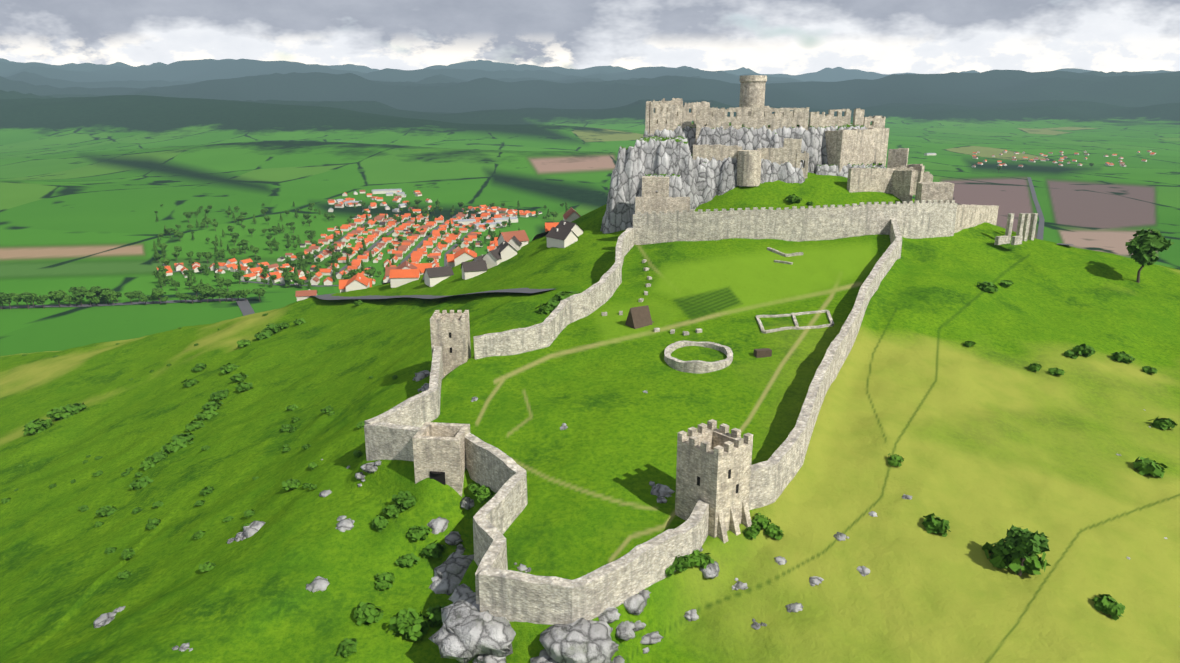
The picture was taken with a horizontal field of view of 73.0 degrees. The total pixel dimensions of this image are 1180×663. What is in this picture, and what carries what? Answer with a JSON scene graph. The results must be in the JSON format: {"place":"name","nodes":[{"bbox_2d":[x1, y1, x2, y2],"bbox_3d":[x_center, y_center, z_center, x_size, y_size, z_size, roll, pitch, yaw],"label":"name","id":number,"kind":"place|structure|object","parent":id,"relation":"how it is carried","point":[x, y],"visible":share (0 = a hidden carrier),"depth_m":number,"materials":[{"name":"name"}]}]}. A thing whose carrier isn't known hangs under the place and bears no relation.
{"place":"outdoors","nodes":[
{"label":"outdoors","id":0,"kind":"place"},
{"bbox_2d":[0,177,1072,315],"bbox_3d":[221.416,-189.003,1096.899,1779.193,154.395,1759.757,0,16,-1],"label":"asphalt roads","id":1,"kind":"structure","parent":0,"point":[245,307],"depth_m":818.54,"materials":[{"name":"grey asphalt"}]},
{"bbox_2d":[10,293,20,307],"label":"road tree","id":2,"kind":"object","parent":1,"relation":"on","point":[15,298],"visible":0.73,"depth_m":798.59,"materials":[{"name":"green plant"}]},
{"bbox_2d":[34,295,49,308],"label":"road tree","id":3,"kind":"object","parent":1,"relation":"on","point":[40,299],"visible":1,"depth_m":798.03,"materials":[{"name":"green plant"}]},
{"bbox_2d":[48,290,66,306],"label":"tree","id":4,"kind":"object","parent":1,"relation":"on","point":[56,292],"depth_m":804.32,"materials":[{"name":"green plant"}]},
{"bbox_2d":[63,294,71,305],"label":"road tree","id":5,"kind":"object","parent":1,"relation":"on","point":[67,298],"visible":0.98,"depth_m":808.35,"materials":[{"name":"green plant"}]},
{"bbox_2d":[85,290,95,304],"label":"road tree","id":6,"kind":"object","parent":1,"relation":"on","point":[89,295],"visible":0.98,"depth_m":810.71,"materials":[{"name":"green plant"}]},
{"bbox_2d":[101,287,114,304],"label":"tree","id":7,"kind":"object","parent":1,"relation":"on","point":[106,293],"depth_m":809.47,"materials":[{"name":"green plant"}]},
{"bbox_2d":[151,290,165,303],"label":"road tree","id":8,"kind":"object","parent":1,"relation":"on","point":[156,294],"visible":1,"depth_m":809.38,"materials":[{"name":"green plant"}]},
{"bbox_2d":[200,289,211,302],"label":"road tree","id":9,"kind":"object","parent":1,"relation":"on","point":[205,293],"visible":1,"depth_m":813.97,"materials":[{"name":"green plant"}]},
{"bbox_2d":[211,288,225,300],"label":"road tree","id":10,"kind":"object","parent":1,"relation":"on","point":[220,292],"visible":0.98,"depth_m":814.73,"materials":[{"name":"green plant"}]},
{"bbox_2d":[238,289,251,298],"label":"road tree","id":11,"kind":"object","parent":1,"relation":"on","point":[242,293],"visible":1,"depth_m":819.00,"materials":[{"name":"green plant"}]},
{"bbox_2d":[252,288,265,298],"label":"road tree","id":12,"kind":"object","parent":1,"relation":"on","point":[260,291],"visible":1,"depth_m":821.13,"materials":[{"name":"green plant"}]},
{"bbox_2d":[0,58,1179,662],"bbox_3d":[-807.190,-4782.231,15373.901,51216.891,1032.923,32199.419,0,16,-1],"label":"terrain","id":13,"kind":"structure","parent":0,"point":[988,438],"depth_m":201.32,"materials":[{"name":"green plant"}]},
{"bbox_2d":[0,292,15,308],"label":"road tree","id":14,"kind":"object","parent":13,"relation":"on","point":[5,299],"visible":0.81,"depth_m":793.20,"materials":[{"name":"green plant"}]},
{"bbox_2d":[18,292,32,308],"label":"tree","id":15,"kind":"object","parent":13,"relation":"on","point":[25,296],"depth_m":795.46,"materials":[{"name":"green plant"}]},
{"bbox_2d":[23,419,49,434],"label":"bush","id":16,"kind":"object","parent":13,"relation":"on","point":[32,427],"visible":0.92,"depth_m":290.11,"materials":[{"name":"green plant"}]},
{"bbox_2d":[35,418,52,426],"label":"bush","id":17,"kind":"object","parent":13,"relation":"on","point":[49,422],"visible":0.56,"depth_m":294.03,"materials":[{"name":"green plant"}]},
{"bbox_2d":[46,406,75,419],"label":"bush","id":18,"kind":"object","parent":13,"relation":"on","point":[58,413],"visible":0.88,"depth_m":298.99,"materials":[{"name":"green plant"}]},
{"bbox_2d":[63,403,86,414],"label":"bush","id":19,"kind":"object","parent":13,"relation":"on","point":[74,408],"visible":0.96,"depth_m":301.42,"materials":[{"name":"green plant"}]},
{"bbox_2d":[72,288,86,305],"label":"tree","id":20,"kind":"object","parent":13,"relation":"on","point":[79,294],"depth_m":807.88,"materials":[{"name":"green plant"}]},
{"bbox_2d":[90,286,102,296],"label":"road tree","id":21,"kind":"object","parent":13,"relation":"on","point":[97,289],"visible":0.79,"depth_m":816.38,"materials":[{"name":"green plant"}]},
{"bbox_2d":[95,505,117,516],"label":"bush","id":22,"kind":"object","parent":13,"relation":"on","point":[108,510],"visible":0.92,"depth_m":185.33,"materials":[{"name":"green plant"}]},
{"bbox_2d":[117,570,131,578],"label":"bush","id":23,"kind":"object","parent":13,"relation":"on","point":[125,574],"visible":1,"depth_m":144.16,"materials":[{"name":"green plant"}]},
{"bbox_2d":[121,547,134,559],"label":"bush","id":24,"kind":"object","parent":13,"relation":"on","point":[126,553],"visible":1,"depth_m":153.74,"materials":[{"name":"green plant"}]},
{"bbox_2d":[124,292,135,304],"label":"road tree","id":25,"kind":"object","parent":13,"relation":"on","point":[130,295],"visible":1,"depth_m":813.25,"materials":[{"name":"green plant"}]},
{"bbox_2d":[129,476,153,489],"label":"bush","id":26,"kind":"object","parent":13,"relation":"on","point":[140,483],"visible":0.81,"depth_m":196.56,"materials":[{"name":"green plant"}]},
{"bbox_2d":[140,460,156,469],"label":"bush","id":27,"kind":"object","parent":13,"relation":"on","point":[144,465],"visible":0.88,"depth_m":209.34,"materials":[{"name":"green plant"}]},
{"bbox_2d":[145,518,160,529],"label":"bush","id":28,"kind":"object","parent":13,"relation":"on","point":[152,524],"visible":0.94,"depth_m":166.78,"materials":[{"name":"green plant"}]},
{"bbox_2d":[144,450,167,462],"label":"bush","id":29,"kind":"object","parent":13,"relation":"on","point":[157,457],"visible":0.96,"depth_m":211.65,"materials":[{"name":"green plant"}]},
{"bbox_2d":[151,271,166,277],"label":"village tree","id":30,"kind":"object","parent":13,"relation":"on","point":[163,274],"visible":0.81,"depth_m":898.45,"materials":[{"name":"green plant"}]},
{"bbox_2d":[161,439,186,452],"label":"bush","id":31,"kind":"object","parent":13,"relation":"on","point":[175,446],"visible":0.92,"depth_m":216.07,"materials":[{"name":"green plant"}]},
{"bbox_2d":[171,433,194,443],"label":"bush","id":32,"kind":"object","parent":13,"relation":"on","point":[185,438],"visible":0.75,"depth_m":220.23,"materials":[{"name":"green plant"}]},
{"bbox_2d":[181,379,196,386],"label":"bush","id":33,"kind":"object","parent":13,"relation":"on","point":[189,383],"visible":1,"depth_m":290.69,"materials":[{"name":"green plant"}]},
{"bbox_2d":[185,421,204,430],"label":"bush","id":34,"kind":"object","parent":13,"relation":"on","point":[193,425],"visible":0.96,"depth_m":234.51,"materials":[{"name":"green plant"}]},
{"bbox_2d":[191,530,204,538],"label":"bush","id":35,"kind":"object","parent":13,"relation":"on","point":[199,534],"visible":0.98,"depth_m":149.59,"materials":[{"name":"green plant"}]},
{"bbox_2d":[193,363,206,370],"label":"bush","id":36,"kind":"object","parent":13,"relation":"on","point":[199,366],"visible":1,"depth_m":313.89,"materials":[{"name":"green plant"}]},
{"bbox_2d":[194,409,217,419],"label":"bush","id":37,"kind":"object","parent":13,"relation":"on","point":[206,414],"visible":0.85,"depth_m":242.16,"materials":[{"name":"green plant"}]},
{"bbox_2d":[199,486,213,495],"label":"bush","id":38,"kind":"object","parent":13,"relation":"on","point":[206,490],"visible":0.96,"depth_m":175.44,"materials":[{"name":"green plant"}]},
{"bbox_2d":[200,252,212,261],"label":"village tree","id":39,"kind":"object","parent":13,"relation":"on","point":[207,255],"visible":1,"depth_m":1002.16,"materials":[{"name":"green plant"}]},
{"bbox_2d":[198,561,216,571],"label":"bush","id":40,"kind":"object","parent":13,"relation":"on","point":[208,566],"visible":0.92,"depth_m":131.47,"materials":[{"name":"green plant"}]},
{"bbox_2d":[201,400,223,410],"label":"bush","id":41,"kind":"object","parent":13,"relation":"on","point":[213,405],"visible":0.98,"depth_m":247.96,"materials":[{"name":"green plant"}]},
{"bbox_2d":[210,389,228,399],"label":"bush","id":42,"kind":"object","parent":13,"relation":"on","point":[220,394],"visible":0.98,"depth_m":258.68,"materials":[{"name":"green plant"}]},
{"bbox_2d":[220,363,238,373],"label":"bush","id":43,"kind":"object","parent":13,"relation":"on","point":[228,368],"visible":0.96,"depth_m":290.12,"materials":[{"name":"green plant"}]},
{"bbox_2d":[232,271,244,283],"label":"village tree","id":44,"kind":"object","parent":13,"relation":"on","point":[237,275],"visible":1,"depth_m":894.65,"materials":[{"name":"green plant"}]},
{"bbox_2d":[229,372,248,381],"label":"bush","id":45,"kind":"object","parent":13,"relation":"on","point":[238,377],"visible":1,"depth_m":272.31,"materials":[{"name":"green plant"}]},
{"bbox_2d":[235,381,252,391],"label":"bush","id":46,"kind":"object","parent":13,"relation":"on","point":[241,385],"visible":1,"depth_m":258.82,"materials":[{"name":"green plant"}]},
{"bbox_2d":[237,339,250,347],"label":"bush","id":47,"kind":"object","parent":13,"relation":"on","point":[242,343],"visible":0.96,"depth_m":327.71,"materials":[{"name":"green plant"}]},
{"bbox_2d":[243,509,254,517],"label":"bush","id":48,"kind":"object","parent":13,"relation":"on","point":[249,513],"visible":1,"depth_m":148.97,"materials":[{"name":"green plant"}]},
{"bbox_2d":[254,331,272,339],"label":"bush","id":49,"kind":"object","parent":13,"relation":"on","point":[260,336],"visible":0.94,"depth_m":334.16,"materials":[{"name":"green plant"}]},
{"bbox_2d":[261,323,281,334],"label":"bush","id":50,"kind":"object","parent":13,"relation":"on","point":[272,328],"visible":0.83,"depth_m":337.79,"materials":[{"name":"green plant"}]},
{"bbox_2d":[282,477,300,489],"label":"bush","id":51,"kind":"object","parent":13,"relation":"on","point":[291,484],"visible":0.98,"depth_m":151.29,"materials":[{"name":"green plant"}]},
{"bbox_2d":[336,638,357,656],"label":"bush","id":52,"kind":"object","parent":13,"relation":"on","point":[347,646],"visible":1,"depth_m":106.72,"materials":[{"name":"green plant"}]},
{"bbox_2d":[354,602,383,625],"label":"bush","id":53,"kind":"object","parent":13,"relation":"on","point":[367,612],"visible":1,"depth_m":112.23,"materials":[{"name":"green plant"}]},
{"bbox_2d":[372,514,388,531],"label":"bush","id":54,"kind":"object","parent":13,"relation":"on","point":[379,523],"visible":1,"depth_m":129.85,"materials":[{"name":"green plant"}]},
{"bbox_2d":[374,572,395,589],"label":"bush","id":55,"kind":"object","parent":13,"relation":"on","point":[384,580],"visible":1,"depth_m":119.70,"materials":[{"name":"green plant"}]},
{"bbox_2d":[381,503,404,517],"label":"bush","id":56,"kind":"object","parent":13,"relation":"on","point":[392,510],"visible":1,"depth_m":132.23,"materials":[{"name":"green plant"}]},
{"bbox_2d":[391,491,415,507],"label":"bush","id":57,"kind":"object","parent":13,"relation":"on","point":[406,499],"visible":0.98,"depth_m":133.43,"materials":[{"name":"green plant"}]},
{"bbox_2d":[395,553,420,566],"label":"bush","id":58,"kind":"object","parent":13,"relation":"on","point":[408,560],"visible":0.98,"depth_m":123.13,"materials":[{"name":"green plant"}]},
{"bbox_2d":[389,608,429,641],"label":"bush","id":59,"kind":"object","parent":13,"relation":"on","point":[411,623],"visible":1,"depth_m":110.03,"materials":[{"name":"green plant"}]},
{"bbox_2d":[406,525,430,540],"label":"bush","id":60,"kind":"object","parent":13,"relation":"on","point":[414,533],"visible":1,"depth_m":127.09,"materials":[{"name":"green plant"}]},
{"bbox_2d":[421,540,446,557],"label":"bush","id":61,"kind":"object","parent":13,"relation":"on","point":[434,549],"visible":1,"depth_m":124.56,"materials":[{"name":"green plant"}]},
{"bbox_2d":[426,605,445,626],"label":"bush","id":62,"kind":"object","parent":13,"relation":"on","point":[434,616],"visible":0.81,"depth_m":112.62,"materials":[{"name":"green plant"}]},
{"bbox_2d":[412,422,469,496],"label":"gate tower","id":63,"kind":"structure","parent":13,"relation":"on","point":[438,447],"depth_m":134.04,"materials":[{"name":"stone"}]},
{"bbox_2d":[430,310,470,376],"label":"tower","id":64,"kind":"structure","parent":13,"relation":"on","point":[444,323],"depth_m":176.69,"materials":[{"name":"stone"}]},
{"bbox_2d":[468,482,479,493],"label":"bush","id":65,"kind":"object","parent":13,"relation":"on","point":[472,485],"visible":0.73,"depth_m":134.10,"materials":[{"name":"green plant"}]},
{"bbox_2d":[474,485,492,502],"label":"bush","id":66,"kind":"object","parent":13,"relation":"on","point":[483,493],"visible":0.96,"depth_m":130.88,"materials":[{"name":"green plant"}]},
{"bbox_2d":[535,303,554,313],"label":"bush","id":67,"kind":"object","parent":13,"relation":"on","point":[545,308],"visible":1,"depth_m":213.02,"materials":[{"name":"green plant"}]},
{"bbox_2d":[547,298,563,308],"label":"bush","id":68,"kind":"object","parent":13,"relation":"on","point":[555,303],"visible":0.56,"depth_m":215.06,"materials":[{"name":"green plant"}]},
{"bbox_2d":[553,290,579,299],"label":"bush","id":69,"kind":"object","parent":13,"relation":"on","point":[562,295],"visible":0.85,"depth_m":219.92,"materials":[{"name":"green plant"}]},
{"bbox_2d":[94,370,1166,662],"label":"rock outcrops","id":70,"kind":"object","parent":13,"relation":"on","point":[468,630],"visible":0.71,"depth_m":102.87,"materials":[{"name":"grey stone"}]},
{"bbox_2d":[157,150,1155,300],"bbox_3d":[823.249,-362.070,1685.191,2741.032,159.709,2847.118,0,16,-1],"label":"village houses","id":71,"kind":"structure","parent":13,"relation":"on","point":[505,246],"depth_m":1007.56,"materials":[{"name":"tile"}]},
{"bbox_2d":[364,200,956,624],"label":"curtain walls","id":72,"kind":"structure","parent":13,"relation":"on","point":[502,590],"depth_m":142.83,"materials":[{"name":"stone"}]},
{"bbox_2d":[430,332,738,492],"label":"dark openings","id":73,"kind":"object","parent":72,"relation":"attached to","point":[438,476],"visible":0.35,"depth_m":134.26,"materials":[{"name":"black"}]},
{"bbox_2d":[665,565,675,576],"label":"bush","id":74,"kind":"object","parent":13,"relation":"on","point":[669,571],"visible":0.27,"depth_m":108.58,"materials":[{"name":"green plant"}]},
{"bbox_2d":[671,554,690,571],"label":"bush","id":75,"kind":"object","parent":13,"relation":"on","point":[681,563],"visible":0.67,"depth_m":109.09,"materials":[{"name":"green plant"}]},
{"bbox_2d":[689,549,704,566],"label":"bush","id":76,"kind":"object","parent":13,"relation":"on","point":[695,556],"visible":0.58,"depth_m":110.98,"materials":[{"name":"green plant"}]},
{"bbox_2d":[664,341,732,373],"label":"round foundation","id":77,"kind":"object","parent":13,"relation":"on","point":[696,366],"visible":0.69,"depth_m":169.12,"materials":[{"name":"stone"}]},
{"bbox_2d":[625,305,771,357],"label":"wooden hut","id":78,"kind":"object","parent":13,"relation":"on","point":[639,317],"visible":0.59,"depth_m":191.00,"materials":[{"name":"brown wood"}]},
{"bbox_2d":[695,553,713,568],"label":"bush","id":79,"kind":"object","parent":13,"relation":"on","point":[707,558],"visible":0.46,"depth_m":111.56,"materials":[{"name":"green plant"}]},
{"bbox_2d":[675,419,752,537],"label":"tower","id":80,"kind":"structure","parent":13,"relation":"on","point":[709,454],"depth_m":116.62,"materials":[{"name":"stone"}]},
{"bbox_2d":[717,499,751,542],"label":"buttresses","id":81,"kind":"structure","parent":80,"relation":"attached to","point":[734,528],"depth_m":117.32,"materials":[{"name":"stone"}]},
{"bbox_2d":[601,247,833,335],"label":"foundation stones","id":82,"kind":"object","parent":13,"relation":"on","point":[758,317],"visible":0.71,"depth_m":194.20,"materials":[{"name":"grey stone"}]},
{"bbox_2d":[600,122,885,232],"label":"castle rock","id":83,"kind":"object","parent":13,"relation":"on","point":[698,181],"visible":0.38,"depth_m":282.14,"materials":[{"name":"grey stone"}]},
{"bbox_2d":[739,75,766,124],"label":"round tower","id":84,"kind":"structure","parent":83,"relation":"on","point":[752,90],"depth_m":303.47,"materials":[{"name":"stone"}]},
{"bbox_2d":[741,526,759,539],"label":"bush","id":85,"kind":"object","parent":13,"relation":"on","point":[751,532],"visible":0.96,"depth_m":117.54,"materials":[{"name":"green plant"}]},
{"bbox_2d":[751,512,770,529],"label":"bush","id":86,"kind":"object","parent":13,"relation":"on","point":[759,521],"visible":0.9,"depth_m":119.65,"materials":[{"name":"green plant"}]},
{"bbox_2d":[765,523,783,539],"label":"bush","id":87,"kind":"object","parent":13,"relation":"on","point":[773,530],"visible":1,"depth_m":118.57,"materials":[{"name":"green plant"}]},
{"bbox_2d":[786,194,801,203],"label":"bush","id":88,"kind":"object","parent":13,"relation":"on","point":[793,198],"visible":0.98,"depth_m":272.34,"materials":[{"name":"green plant"}]},
{"bbox_2d":[635,98,998,232],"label":"castle walls","id":89,"kind":"structure","parent":13,"relation":"on","point":[900,178],"depth_m":286.90,"materials":[{"name":"stone"}]},
{"bbox_2d":[887,453,903,466],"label":"bush","id":90,"kind":"object","parent":13,"relation":"on","point":[895,460],"visible":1,"depth_m":134.08,"materials":[{"name":"green plant"}]},
{"bbox_2d":[922,513,950,536],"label":"bush","id":91,"kind":"object","parent":13,"relation":"on","point":[931,523],"visible":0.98,"depth_m":119.41,"materials":[{"name":"green plant"}]},
{"bbox_2d":[977,281,997,292],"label":"bush","id":92,"kind":"object","parent":13,"relation":"on","point":[986,286],"visible":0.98,"depth_m":220.52,"materials":[{"name":"green plant"}]},
{"bbox_2d":[1000,280,1013,287],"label":"bush","id":93,"kind":"object","parent":13,"relation":"on","point":[1006,283],"visible":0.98,"depth_m":229.46,"materials":[{"name":"green plant"}]},
{"bbox_2d":[994,213,1037,244],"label":"ruined wall","id":94,"kind":"structure","parent":13,"relation":"on","point":[1023,228],"depth_m":265.60,"materials":[{"name":"stone"}]},
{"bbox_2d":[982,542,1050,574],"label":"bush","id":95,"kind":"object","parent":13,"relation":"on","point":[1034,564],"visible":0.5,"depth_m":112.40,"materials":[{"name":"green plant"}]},
{"bbox_2d":[996,524,1049,575],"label":"tree","id":96,"kind":"object","parent":13,"relation":"on","point":[1020,543],"visible":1,"depth_m":110.28,"materials":[{"name":"green plant"}]},
{"bbox_2d":[1026,362,1041,371],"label":"bush","id":97,"kind":"object","parent":13,"relation":"on","point":[1033,367],"visible":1,"depth_m":178.09,"materials":[{"name":"green plant"}]},
{"bbox_2d":[1048,367,1064,374],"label":"bush","id":98,"kind":"object","parent":13,"relation":"on","point":[1056,371],"visible":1,"depth_m":176.48,"materials":[{"name":"green plant"}]},
{"bbox_2d":[1064,350,1077,358],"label":"bush","id":99,"kind":"object","parent":13,"relation":"on","point":[1071,354],"visible":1,"depth_m":183.81,"materials":[{"name":"green plant"}]},
{"bbox_2d":[1072,344,1094,356],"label":"bush","id":100,"kind":"object","parent":13,"relation":"on","point":[1085,350],"visible":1,"depth_m":186.36,"materials":[{"name":"green plant"}]},
{"bbox_2d":[1091,594,1124,620],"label":"bush","id":101,"kind":"object","parent":13,"relation":"on","point":[1106,603],"visible":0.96,"depth_m":106.78,"materials":[{"name":"green plant"}]},
{"bbox_2d":[1110,351,1134,362],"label":"bush","id":102,"kind":"object","parent":13,"relation":"on","point":[1122,356],"visible":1,"depth_m":188.02,"materials":[{"name":"green plant"}]},
{"bbox_2d":[1125,228,1173,282],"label":"skyline tree","id":103,"kind":"object","parent":13,"relation":"on","point":[1144,246],"visible":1,"depth_m":239.43,"materials":[{"name":"green plant"}]},
{"bbox_2d":[1133,457,1166,477],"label":"bush","id":104,"kind":"object","parent":13,"relation":"on","point":[1145,466],"visible":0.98,"depth_m":140.82,"materials":[{"name":"green plant"}]},
{"bbox_2d":[1142,366,1157,373],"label":"bush","id":105,"kind":"object","parent":13,"relation":"on","point":[1148,369],"visible":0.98,"depth_m":183.82,"materials":[{"name":"green plant"}]},
{"bbox_2d":[1147,416,1177,429],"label":"bush","id":106,"kind":"object","parent":13,"relation":"on","point":[1163,423],"visible":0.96,"depth_m":159.52,"materials":[{"name":"green plant"}]},
{"bbox_2d":[0,0,1179,74],"label":"sky","id":107,"kind":"structure","parent":0,"point":[790,37],"materials":[{"name":"white"}]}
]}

